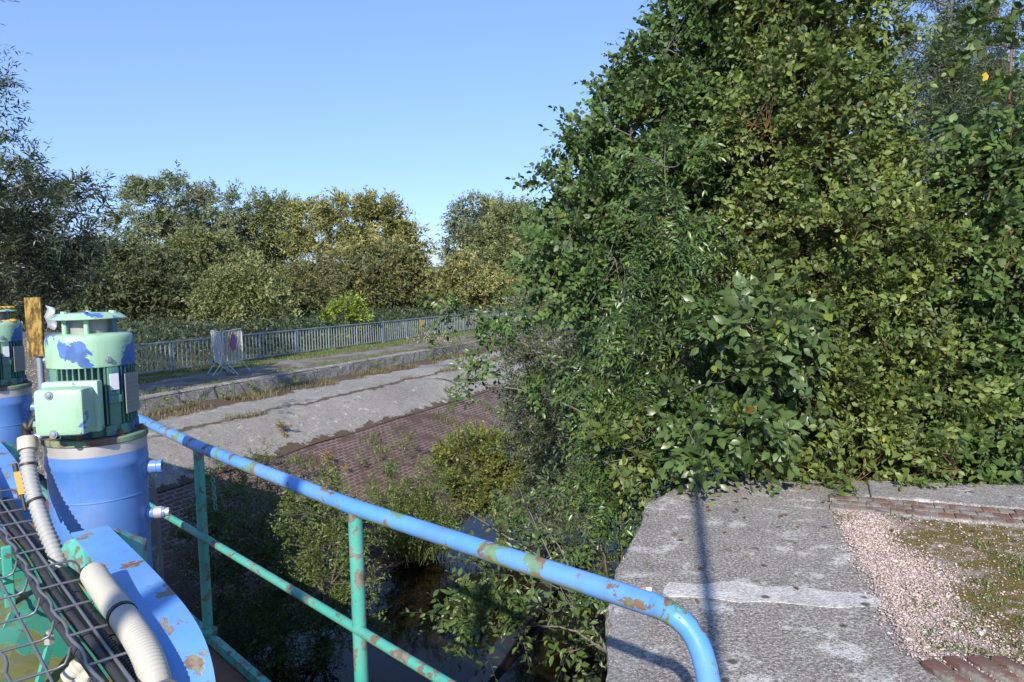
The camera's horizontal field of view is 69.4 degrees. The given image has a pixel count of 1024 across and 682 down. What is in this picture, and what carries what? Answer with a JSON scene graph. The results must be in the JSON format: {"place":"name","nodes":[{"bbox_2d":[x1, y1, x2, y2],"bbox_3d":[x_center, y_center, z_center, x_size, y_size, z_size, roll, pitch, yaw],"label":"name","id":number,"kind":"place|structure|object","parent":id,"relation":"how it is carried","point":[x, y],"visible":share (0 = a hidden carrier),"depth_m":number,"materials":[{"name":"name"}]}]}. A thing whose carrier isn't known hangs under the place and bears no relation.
{"place":"outdoors","nodes":[
{"label":"outdoors","id":0,"kind":"place"},
{"bbox_2d":[0,441,29,528],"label":"guard arm","id":1,"kind":"object","parent":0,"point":[9,455],"visible":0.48,"depth_m":3.50},
{"bbox_2d":[138,322,531,384],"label":"path grass","id":2,"kind":"structure","parent":0,"point":[317,353],"depth_m":28.34,"materials":[{"name":"plant"}]},
{"bbox_2d":[138,321,567,399],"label":"path","id":3,"kind":"structure","parent":0,"point":[193,378],"depth_m":24.93,"materials":[{"name":"concrete"}]},
{"bbox_2d":[134,341,171,373],"bbox_3d":[-12.457,0.756,21.625,0.065,1.042,5.980,1,5,25],"label":"fence section","id":4,"kind":"object","parent":3,"relation":"on","point":[170,355],"visible":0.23,"depth_m":23.77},
{"bbox_2d":[208,330,233,375],"bbox_3d":[-9.233,0.364,23.207,0.672,1.394,1.442,-9,8,-31],"label":"crowd barrier","id":5,"kind":"object","parent":3,"relation":"on","point":[215,342],"visible":0.95,"depth_m":23.14,"materials":[{"name":"metal"}]},
{"bbox_2d":[217,328,250,374],"bbox_3d":[-8.854,0.333,23.482,0.672,1.394,1.742,-1,4,-1],"label":"crowd barrier","id":6,"kind":"object","parent":3,"relation":"on","point":[240,343],"visible":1,"depth_m":23.41,"materials":[{"name":"metal"}]},
{"bbox_2d":[230,333,236,350],"bbox_3d":[-8.817,0.040,23.410,0.016,0.560,0.560,-1,4,-1],"label":"road sign","id":7,"kind":"object","parent":6,"relation":"attached to","point":[233,342],"visible":1,"depth_m":23.40,"materials":[{"name":"metal"}]},
{"bbox_2d":[171,329,296,369],"bbox_3d":[-9.931,0.289,27.048,0.065,1.042,5.980,1,5,25],"label":"fence section","id":8,"kind":"object","parent":3,"relation":"on","point":[198,339],"visible":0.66,"depth_m":27.09,"materials":[{"name":"metal"}]},
{"bbox_2d":[296,321,382,353],"bbox_3d":[-7.405,-0.178,32.470,0.065,1.042,5.980,1,5,25],"label":"fence section","id":9,"kind":"object","parent":3,"relation":"on","point":[329,347],"visible":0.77,"depth_m":32.15,"materials":[{"name":"metal"}]},
{"bbox_2d":[139,328,540,395],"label":"path edge grass","id":10,"kind":"structure","parent":3,"relation":"on","point":[318,363],"depth_m":25.31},
{"bbox_2d":[383,316,446,340],"bbox_3d":[-4.879,-0.645,37.892,0.065,1.042,5.980,1,5,25],"label":"fence section","id":11,"kind":"object","parent":3,"relation":"on","point":[405,327],"visible":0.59,"depth_m":36.99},
{"bbox_2d":[446,311,494,332],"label":"fence section","id":12,"kind":"object","parent":3,"relation":"on","point":[463,328],"visible":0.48,"depth_m":42.28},
{"bbox_2d":[138,331,572,420],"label":"dry grass","id":13,"kind":"structure","parent":0,"point":[255,394],"depth_m":22.07,"materials":[{"name":"plant"}]},
{"bbox_2d":[142,331,592,492],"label":"bank slope","id":14,"kind":"structure","parent":0,"point":[346,404],"depth_m":19.52,"materials":[{"name":"concrete"}]},
{"bbox_2d":[147,395,173,415],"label":"weed","id":15,"kind":"object","parent":14,"relation":"on","point":[165,400],"visible":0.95,"depth_m":18.06,"materials":[{"name":"green plant"}]},
{"bbox_2d":[179,396,209,407],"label":"weed","id":16,"kind":"object","parent":14,"relation":"on","point":[186,400],"visible":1,"depth_m":18.80,"materials":[{"name":"green plant"}]},
{"bbox_2d":[181,458,226,472],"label":"bank weed","id":17,"kind":"object","parent":14,"relation":"on","point":[217,467],"visible":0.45,"depth_m":15.07,"materials":[{"name":"green plant"}]},
{"bbox_2d":[215,380,234,400],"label":"weed","id":18,"kind":"object","parent":14,"relation":"on","point":[221,395],"visible":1,"depth_m":19.97,"materials":[{"name":"green plant"}]},
{"bbox_2d":[246,380,263,390],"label":"weed","id":19,"kind":"object","parent":14,"relation":"on","point":[249,384],"visible":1,"depth_m":21.21,"materials":[{"name":"green plant"}]},
{"bbox_2d":[275,418,291,437],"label":"bank weed","id":20,"kind":"object","parent":14,"relation":"on","point":[281,425],"visible":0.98,"depth_m":17.70,"materials":[{"name":"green plant"}]},
{"bbox_2d":[278,373,297,385],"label":"weed","id":21,"kind":"object","parent":14,"relation":"on","point":[282,381],"visible":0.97,"depth_m":22.40,"materials":[{"name":"green plant"}]},
{"bbox_2d":[363,354,380,370],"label":"weed","id":22,"kind":"object","parent":14,"relation":"on","point":[368,360],"visible":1,"depth_m":26.41,"materials":[{"name":"green plant"}]},
{"bbox_2d":[381,355,398,362],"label":"weed","id":23,"kind":"object","parent":14,"relation":"on","point":[394,359],"visible":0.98,"depth_m":27.11,"materials":[{"name":"green plant"}]},
{"bbox_2d":[402,319,455,360],"bbox_3d":[-3.173,0.278,28.484,2.320,2.083,5.626,-1,4,0],"label":"flowering weed","id":24,"kind":"object","parent":14,"relation":"on","point":[425,338],"visible":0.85,"depth_m":29.79,"materials":[{"name":"green plant"}]},
{"bbox_2d":[442,327,481,353],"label":"weed","id":25,"kind":"object","parent":14,"relation":"on","point":[457,336],"visible":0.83,"depth_m":32.21,"materials":[{"name":"green plant"}]},
{"bbox_2d":[157,372,577,659],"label":"brick bank","id":26,"kind":"structure","parent":0,"point":[426,422],"depth_m":17.20,"materials":[{"name":"brick"}]},
{"bbox_2d":[242,436,282,464],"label":"bank weed","id":27,"kind":"object","parent":26,"relation":"on","point":[258,459],"visible":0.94,"depth_m":16.01,"materials":[{"name":"green plant"}]},
{"bbox_2d":[280,450,317,477],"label":"bank weed","id":28,"kind":"object","parent":26,"relation":"on","point":[296,462],"visible":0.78,"depth_m":15.86,"materials":[{"name":"green plant"}]},
{"bbox_2d":[321,451,349,471],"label":"bank weed","id":29,"kind":"object","parent":26,"relation":"on","point":[329,455],"visible":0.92,"depth_m":17.11,"materials":[{"name":"brown plant"}]},
{"bbox_2d":[354,440,392,473],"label":"bank weed","id":30,"kind":"object","parent":26,"relation":"on","point":[374,458],"visible":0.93,"depth_m":17.67,"materials":[{"name":"green plant"}]},
{"bbox_2d":[385,427,419,468],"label":"bank weed","id":31,"kind":"object","parent":26,"relation":"on","point":[408,440],"visible":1,"depth_m":19.04,"materials":[{"name":"green plant"}]},
{"bbox_2d":[360,449,471,565],"bbox_3d":[-1.994,3.435,14.753,2.558,2.469,2.040,-1,4,0],"label":"tall herb","id":32,"kind":"object","parent":26,"relation":"on","point":[401,505],"visible":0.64,"depth_m":14.67,"materials":[{"name":"green plant"}]},
{"bbox_2d":[376,512,469,567],"bbox_3d":[-1.922,3.921,15.172,2.448,0.649,2.675,0,5,17],"label":"sedge","id":33,"kind":"object","parent":26,"relation":"on","point":[428,548],"visible":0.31,"depth_m":14.57,"materials":[{"name":"green plant"}]},
{"bbox_2d":[436,385,458,405],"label":"bank weed","id":34,"kind":"object","parent":26,"relation":"on","point":[444,390],"visible":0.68,"depth_m":23.75,"materials":[{"name":"green plant"}]},
{"bbox_2d":[421,419,558,528],"bbox_3d":[-0.496,2.924,15.916,3.105,2.251,2.640,-1,4,0],"label":"yellowish shrub","id":35,"kind":"object","parent":26,"relation":"on","point":[494,466],"visible":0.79,"depth_m":15.66,"materials":[{"name":"green plant"}]},
{"bbox_2d":[227,397,525,567],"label":"bank grass","id":36,"kind":"structure","parent":0,"point":[371,436],"depth_m":19.51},
{"bbox_2d":[223,340,571,421],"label":"crack grass","id":37,"kind":"structure","parent":0,"point":[254,414],"depth_m":18.12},
{"bbox_2d":[248,449,718,681],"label":"river water","id":38,"kind":"structure","parent":0,"point":[412,585],"depth_m":11.82,"materials":[{"name":"black liquid"}]},
{"bbox_2d":[467,545,580,681],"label":"sunken beam","id":39,"kind":"structure","parent":38,"relation":"in","point":[505,654],"depth_m":10.99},
{"bbox_2d":[0,0,1023,266],"label":"sky","id":40,"kind":"structure","parent":0,"point":[428,101],"materials":[{"name":"blue"}]},
{"bbox_2d":[44,302,1023,483],"bbox_3d":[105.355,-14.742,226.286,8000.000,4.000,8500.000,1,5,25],"label":"ground","id":41,"kind":"structure","parent":0,"point":[244,357],"depth_m":35.01,"materials":[{"name":"green plant"}]},
{"bbox_2d":[0,0,119,331],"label":"dark willow","id":42,"kind":"object","parent":41,"relation":"on","point":[24,244],"visible":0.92,"depth_m":15.75,"materials":[{"name":"green plant"}]},
{"bbox_2d":[1,227,137,331],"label":"dark bush","id":43,"kind":"object","parent":41,"relation":"on","point":[103,307],"visible":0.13,"depth_m":39.97,"materials":[{"name":"green plant"}]},
{"bbox_2d":[74,227,102,242],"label":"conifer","id":44,"kind":"object","parent":41,"relation":"on","point":[90,233],"depth_m":69.06,"materials":[{"name":"green plant"}]},
{"bbox_2d":[23,332,164,581],"bbox_3d":[-10.065,3.550,3.305,7.518,6.300,15.012,1,5,25],"label":"concrete abutment","id":45,"kind":"object","parent":41,"relation":"on","point":[156,539],"visible":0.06,"depth_m":7.92,"materials":[{"name":"concrete"}]},
{"bbox_2d":[24,297,47,490],"bbox_3d":[-4.495,0.823,7.102,0.165,2.480,0.085,-1,4,6],"label":"notice board","id":46,"kind":"object","parent":45,"relation":"on","point":[34,324],"visible":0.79,"depth_m":6.99,"materials":[{"name":"wood"}]},
{"bbox_2d":[44,305,56,329],"bbox_3d":[-4.362,-0.218,6.994,0.110,0.240,0.034,-1,4,0],"label":"cloth scrap","id":47,"kind":"object","parent":46,"relation":"attached to","point":[49,314],"visible":0.88,"depth_m":6.99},
{"bbox_2d":[5,485,270,681],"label":"walkway deck","id":48,"kind":"structure","parent":45,"relation":"on","point":[229,663],"depth_m":3.28,"materials":[{"name":"metal"}]},
{"bbox_2d":[0,306,41,529],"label":"hoist motor","id":49,"kind":"object","parent":48,"relation":"on","point":[17,407],"visible":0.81,"depth_m":4.37,"materials":[{"name":"metal"}]},
{"bbox_2d":[0,539,112,681],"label":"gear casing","id":50,"kind":"object","parent":48,"relation":"on","point":[52,650],"visible":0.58,"depth_m":2.30,"materials":[{"name":"metal"}]},
{"bbox_2d":[0,558,90,681],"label":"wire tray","id":51,"kind":"object","parent":50,"relation":"attached to","point":[31,642],"visible":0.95,"depth_m":1.93,"materials":[{"name":"metal"}]},
{"bbox_2d":[0,524,108,681],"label":"corrugated hose","id":52,"kind":"object","parent":51,"relation":"in","point":[58,625],"visible":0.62,"depth_m":2.02,"materials":[{"name":"plastic"}]},
{"bbox_2d":[0,489,177,681],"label":"wire basket","id":53,"kind":"object","parent":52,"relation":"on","point":[95,674],"visible":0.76,"depth_m":2.08,"materials":[{"name":"metal"}]},
{"bbox_2d":[0,506,128,681],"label":"corrugated hose","id":54,"kind":"object","parent":51,"relation":"in","point":[98,650],"visible":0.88,"depth_m":2.04,"materials":[{"name":"plastic"}]},
{"bbox_2d":[2,497,137,681],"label":"corrugated hose","id":55,"kind":"object","parent":50,"relation":"on","point":[95,617],"visible":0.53,"depth_m":2.23,"materials":[{"name":"plastic"}]},
{"bbox_2d":[12,415,67,570],"bbox_3d":[-1.646,0.525,2.564,0.102,0.506,0.352,-5,6,-42],"label":"cable conduit","id":56,"kind":"object","parent":55,"relation":"on","point":[28,485],"visible":0.94,"depth_m":2.57,"materials":[{"name":"grey plastic"}]},
{"bbox_2d":[80,562,171,681],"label":"pale hose","id":57,"kind":"object","parent":55,"relation":"on","point":[127,623],"visible":1,"depth_m":1.80,"materials":[{"name":"plastic"}]},
{"bbox_2d":[32,310,169,569],"bbox_3d":[-1.596,0.542,2.799,0.386,1.306,0.452,1,5,25],"label":"hoist motor","id":58,"kind":"object","parent":50,"relation":"attached to","point":[92,432],"visible":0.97,"depth_m":2.70,"materials":[{"name":"metal"}]},
{"bbox_2d":[61,526,215,681],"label":"guard arm","id":59,"kind":"object","parent":48,"relation":"on","point":[153,597],"visible":0.71,"depth_m":2.02},
{"bbox_2d":[64,225,220,332],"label":"dark bush","id":60,"kind":"object","parent":41,"relation":"on","point":[152,268],"visible":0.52,"depth_m":42.41,"materials":[{"name":"green plant"}]},
{"bbox_2d":[95,159,263,329],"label":"grey willow","id":61,"kind":"object","parent":41,"relation":"on","point":[161,216],"visible":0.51,"depth_m":58.73,"materials":[{"name":"green plant"}]},
{"bbox_2d":[141,215,267,336],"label":"bushy tree","id":62,"kind":"object","parent":41,"relation":"on","point":[200,245],"visible":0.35,"depth_m":48.38,"materials":[{"name":"green plant"}]},
{"bbox_2d":[1,276,468,341],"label":"undergrowth","id":63,"kind":"object","parent":41,"relation":"on","point":[123,295],"visible":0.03,"depth_m":39.58,"materials":[{"name":"green plant"}]},
{"bbox_2d":[172,250,317,348],"bbox_3d":[-13.398,-2.067,37.842,7.434,5.626,5.294,-1,4,0],"label":"olive shrub","id":64,"kind":"object","parent":41,"relation":"on","point":[231,298],"visible":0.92,"depth_m":36.92,"materials":[{"name":"green plant"}]},
{"bbox_2d":[225,185,307,276],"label":"grey willow","id":65,"kind":"object","parent":41,"relation":"on","point":[266,217],"visible":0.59,"depth_m":60.38,"materials":[{"name":"green plant"}]},
{"bbox_2d":[44,303,513,374],"bbox_3d":[-13.398,-0.393,34.987,12.590,2.319,40.315,1,5,25],"label":"nettle bed","id":66,"kind":"object","parent":41,"relation":"on","point":[182,327],"visible":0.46,"depth_m":32.95,"materials":[{"name":"green plant"}]},
{"bbox_2d":[161,458,399,681],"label":"bank willow","id":67,"kind":"object","parent":41,"relation":"on","point":[229,521],"visible":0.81,"depth_m":10.99,"materials":[{"name":"green plant"}]},
{"bbox_2d":[253,255,352,335],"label":"brown shrub","id":68,"kind":"object","parent":41,"relation":"on","point":[311,284],"visible":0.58,"depth_m":41.25,"materials":[{"name":"green plant"}]},
{"bbox_2d":[315,291,374,344],"bbox_3d":[-7.641,-0.939,34.379,2.703,2.846,2.034,-1,4,0],"label":"lime shrub","id":69,"kind":"object","parent":41,"relation":"on","point":[355,307],"visible":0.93,"depth_m":34.17,"materials":[{"name":"green plant"}]},
{"bbox_2d":[269,183,448,285],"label":"yellowing willow","id":70,"kind":"object","parent":41,"relation":"on","point":[325,217],"visible":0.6,"depth_m":54.71,"materials":[{"name":"green plant"}]},
{"bbox_2d":[283,236,439,330],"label":"yellowing willow","id":71,"kind":"object","parent":41,"relation":"on","point":[387,283],"visible":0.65,"depth_m":48.88,"materials":[{"name":"green plant"}]},
{"bbox_2d":[138,320,606,413],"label":"wall","id":72,"kind":"structure","parent":41,"relation":"on","point":[200,392],"depth_m":22.91,"materials":[{"name":"concrete"}]},
{"bbox_2d":[243,313,530,357],"bbox_3d":[-2.121,-1.157,46.294,1.748,1.331,38.170,1,5,25],"label":"fence growth","id":73,"kind":"object","parent":41,"relation":"on","point":[390,329],"visible":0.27,"depth_m":34.37,"materials":[{"name":"green plant"}]},
{"bbox_2d":[409,268,451,313],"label":"dark bush","id":74,"kind":"object","parent":41,"relation":"on","point":[427,306],"visible":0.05,"depth_m":73.70,"materials":[{"name":"green plant"}]},
{"bbox_2d":[418,243,551,328],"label":"pale shrub","id":75,"kind":"object","parent":41,"relation":"on","point":[474,281],"visible":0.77,"depth_m":48.86,"materials":[{"name":"green plant"}]},
{"bbox_2d":[435,188,553,318],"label":"grey tree","id":76,"kind":"object","parent":41,"relation":"on","point":[464,231],"visible":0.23,"depth_m":60.73,"materials":[{"name":"green plant"}]},
{"bbox_2d":[397,526,608,681],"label":"willow sapling","id":77,"kind":"object","parent":41,"relation":"on","point":[499,599],"visible":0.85,"depth_m":5.40,"materials":[{"name":"green plant"}]},
{"bbox_2d":[411,290,622,561],"bbox_3d":[0.130,1.667,9.455,2.719,4.683,1.483,-1,4,0],"label":"leaning willow","id":78,"kind":"object","parent":41,"relation":"on","point":[530,376],"visible":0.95,"depth_m":9.30,"materials":[{"name":"green plant"}]},
{"bbox_2d":[458,192,597,308],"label":"olive tree","id":79,"kind":"object","parent":41,"relation":"on","point":[499,252],"visible":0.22,"depth_m":54.05,"materials":[{"name":"green plant"}]},
{"bbox_2d":[462,468,596,622],"bbox_3d":[0.079,1.889,6.617,1.198,1.240,1.054,-5,6,-41],"label":"willow sapling","id":80,"kind":"object","parent":41,"relation":"on","point":[505,527],"visible":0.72,"depth_m":6.65,"materials":[{"name":"green plant"}]},
{"bbox_2d":[486,398,617,578],"bbox_3d":[0.681,2.604,13.317,2.353,3.236,5.659,-1,4,0],"label":"reed willow","id":81,"kind":"object","parent":41,"relation":"on","point":[548,503],"visible":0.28,"depth_m":12.95,"materials":[{"name":"green plant"}]},
{"bbox_2d":[475,266,636,534],"bbox_3d":[1.149,0.922,11.852,2.949,4.976,4.241,-5,6,-42],"label":"willow scrub","id":82,"kind":"object","parent":41,"relation":"on","point":[550,430],"visible":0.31,"depth_m":11.83,"materials":[{"name":"green plant"}]},
{"bbox_2d":[482,328,711,524],"bbox_3d":[2.372,1.765,17.258,6.476,4.595,6.224,-1,4,0],"label":"grey sallow","id":83,"kind":"object","parent":41,"relation":"on","point":[500,414],"visible":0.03,"depth_m":18.88,"materials":[{"name":"green plant"}]},
{"bbox_2d":[564,399,672,560],"bbox_3d":[0.992,2.152,6.572,0.838,3.312,0.994,1,5,29],"label":"young alder","id":84,"kind":"object","parent":41,"relation":"on","point":[590,424],"visible":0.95,"depth_m":6.38,"materials":[{"name":"green plant"}]},
{"bbox_2d":[528,332,717,681],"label":"elder shrub","id":85,"kind":"object","parent":41,"relation":"on","point":[604,503],"visible":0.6,"depth_m":6.75,"materials":[{"name":"green plant"}]},
{"bbox_2d":[567,113,783,495],"bbox_3d":[1.608,0.629,7.077,2.010,5.446,1.657,-3,5,-19],"label":"ash sapling","id":86,"kind":"object","parent":41,"relation":"on","point":[687,261],"visible":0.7,"depth_m":6.79,"materials":[{"name":"green plant"}]},
{"bbox_2d":[498,0,873,478],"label":"alder tree","id":87,"kind":"object","parent":41,"relation":"on","point":[638,91],"visible":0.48,"depth_m":7.77,"materials":[{"name":"green plant"}]},
{"bbox_2d":[637,253,866,504],"bbox_3d":[2.007,1.081,6.251,1.823,3.655,1.525,-1,4,0],"label":"sallow shrub","id":88,"kind":"object","parent":41,"relation":"on","point":[737,430],"visible":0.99,"depth_m":5.97,"materials":[{"name":"green plant"}]},
{"bbox_2d":[552,392,1023,681],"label":"bank undergrowth","id":89,"kind":"object","parent":41,"relation":"on","point":[594,678],"visible":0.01,"depth_m":9.04,"materials":[{"name":"green plant"}]},
{"bbox_2d":[564,108,1019,482],"bbox_3d":[4.447,-0.454,9.754,7.448,5.889,5.042,-1,4,0],"label":"thicket tree","id":90,"kind":"object","parent":41,"relation":"on","point":[743,389],"depth_m":9.42,"materials":[{"name":"green plant"}]},
{"bbox_2d":[605,479,1023,681],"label":"concrete pier","id":91,"kind":"structure","parent":41,"relation":"on","point":[758,615],"depth_m":4.07,"materials":[{"name":"concrete"}]},
{"bbox_2d":[138,414,720,681],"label":"pipe railing","id":92,"kind":"object","parent":91,"relation":"on","point":[683,623],"visible":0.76,"depth_m":2.36,"materials":[{"name":"metal"}]},
{"bbox_2d":[205,467,217,509],"bbox_3d":[-1.421,0.699,3.492,0.047,0.208,0.021,-5,6,-41],"label":"chain","id":93,"kind":"object","parent":92,"relation":"hanging from","point":[213,486],"visible":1,"depth_m":3.50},
{"bbox_2d":[639,587,650,590],"bbox_3d":[0.706,1.426,3.963,0.170,0.218,0.042,-1,4,0],"label":"orange bracket","id":94,"kind":"object","parent":91,"relation":"attached to","point":[647,588],"visible":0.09,"depth_m":3.95,"materials":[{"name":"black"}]},
{"bbox_2d":[829,495,1023,526],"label":"brick edging","id":95,"kind":"object","parent":91,"relation":"on","point":[964,513],"visible":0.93,"depth_m":5.37,"materials":[{"name":"brick"}]},
{"bbox_2d":[840,512,1023,680],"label":"gravel bed","id":96,"kind":"object","parent":91,"relation":"on","point":[976,562],"visible":0.6,"depth_m":4.26,"materials":[{"name":"gravel"}]},
{"bbox_2d":[637,480,1018,603],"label":"fallen leaves","id":97,"kind":"object","parent":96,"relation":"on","point":[747,555],"visible":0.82,"depth_m":5.13,"materials":[{"name":"brown plant"}]},
{"bbox_2d":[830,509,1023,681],"bbox_3d":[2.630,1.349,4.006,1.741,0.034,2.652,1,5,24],"label":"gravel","id":98,"kind":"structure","parent":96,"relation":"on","point":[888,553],"depth_m":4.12,"materials":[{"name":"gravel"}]},
{"bbox_2d":[833,512,1023,665],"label":"gravel weeds","id":99,"kind":"object","parent":96,"relation":"on","point":[987,594],"visible":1,"depth_m":3.79,"materials":[{"name":"green plant"}]},
{"bbox_2d":[944,656,996,681],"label":"loose brick","id":100,"kind":"object","parent":96,"relation":"on","point":[966,670],"visible":0.71,"depth_m":3.18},
{"bbox_2d":[967,655,1023,681],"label":"loose brick","id":101,"kind":"object","parent":96,"relation":"on","point":[995,670],"visible":0.72,"depth_m":3.17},
{"bbox_2d":[990,655,1023,677],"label":"loose brick","id":102,"kind":"object","parent":96,"relation":"on","point":[1015,668],"visible":0.54,"depth_m":3.21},
{"bbox_2d":[921,658,969,681],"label":"loose brick","id":103,"kind":"object","parent":91,"relation":"on","point":[939,670],"visible":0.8,"depth_m":3.17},
{"bbox_2d":[868,480,1023,509],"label":"coping slab","id":104,"kind":"structure","parent":91,"relation":"on","point":[991,497],"depth_m":5.72,"materials":[{"name":"concrete"}]},
{"bbox_2d":[666,0,1023,497],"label":"birch tree","id":105,"kind":"object","parent":41,"relation":"on","point":[882,220],"visible":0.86,"depth_m":6.66,"materials":[{"name":"green plant"}]},
{"bbox_2d":[869,178,1023,485],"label":"leafy shrub","id":106,"kind":"object","parent":41,"relation":"on","point":[994,461],"visible":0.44,"depth_m":6.53,"materials":[{"name":"green plant"}]},
{"bbox_2d":[874,0,1023,236],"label":"willow tree","id":107,"kind":"object","parent":41,"relation":"on","point":[963,84],"visible":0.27,"depth_m":12.23,"materials":[{"name":"green plant"}]},
{"bbox_2d":[914,0,1023,481],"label":"sapling","id":108,"kind":"object","parent":41,"relation":"on","point":[1000,159],"visible":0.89,"depth_m":6.59,"materials":[{"name":"green plant"}]},
{"bbox_2d":[271,266,805,277],"bbox_3d":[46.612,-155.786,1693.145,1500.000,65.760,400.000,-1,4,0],"label":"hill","id":109,"kind":"structure","parent":0,"point":[427,270],"depth_m":1551.20,"materials":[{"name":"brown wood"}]}
]}

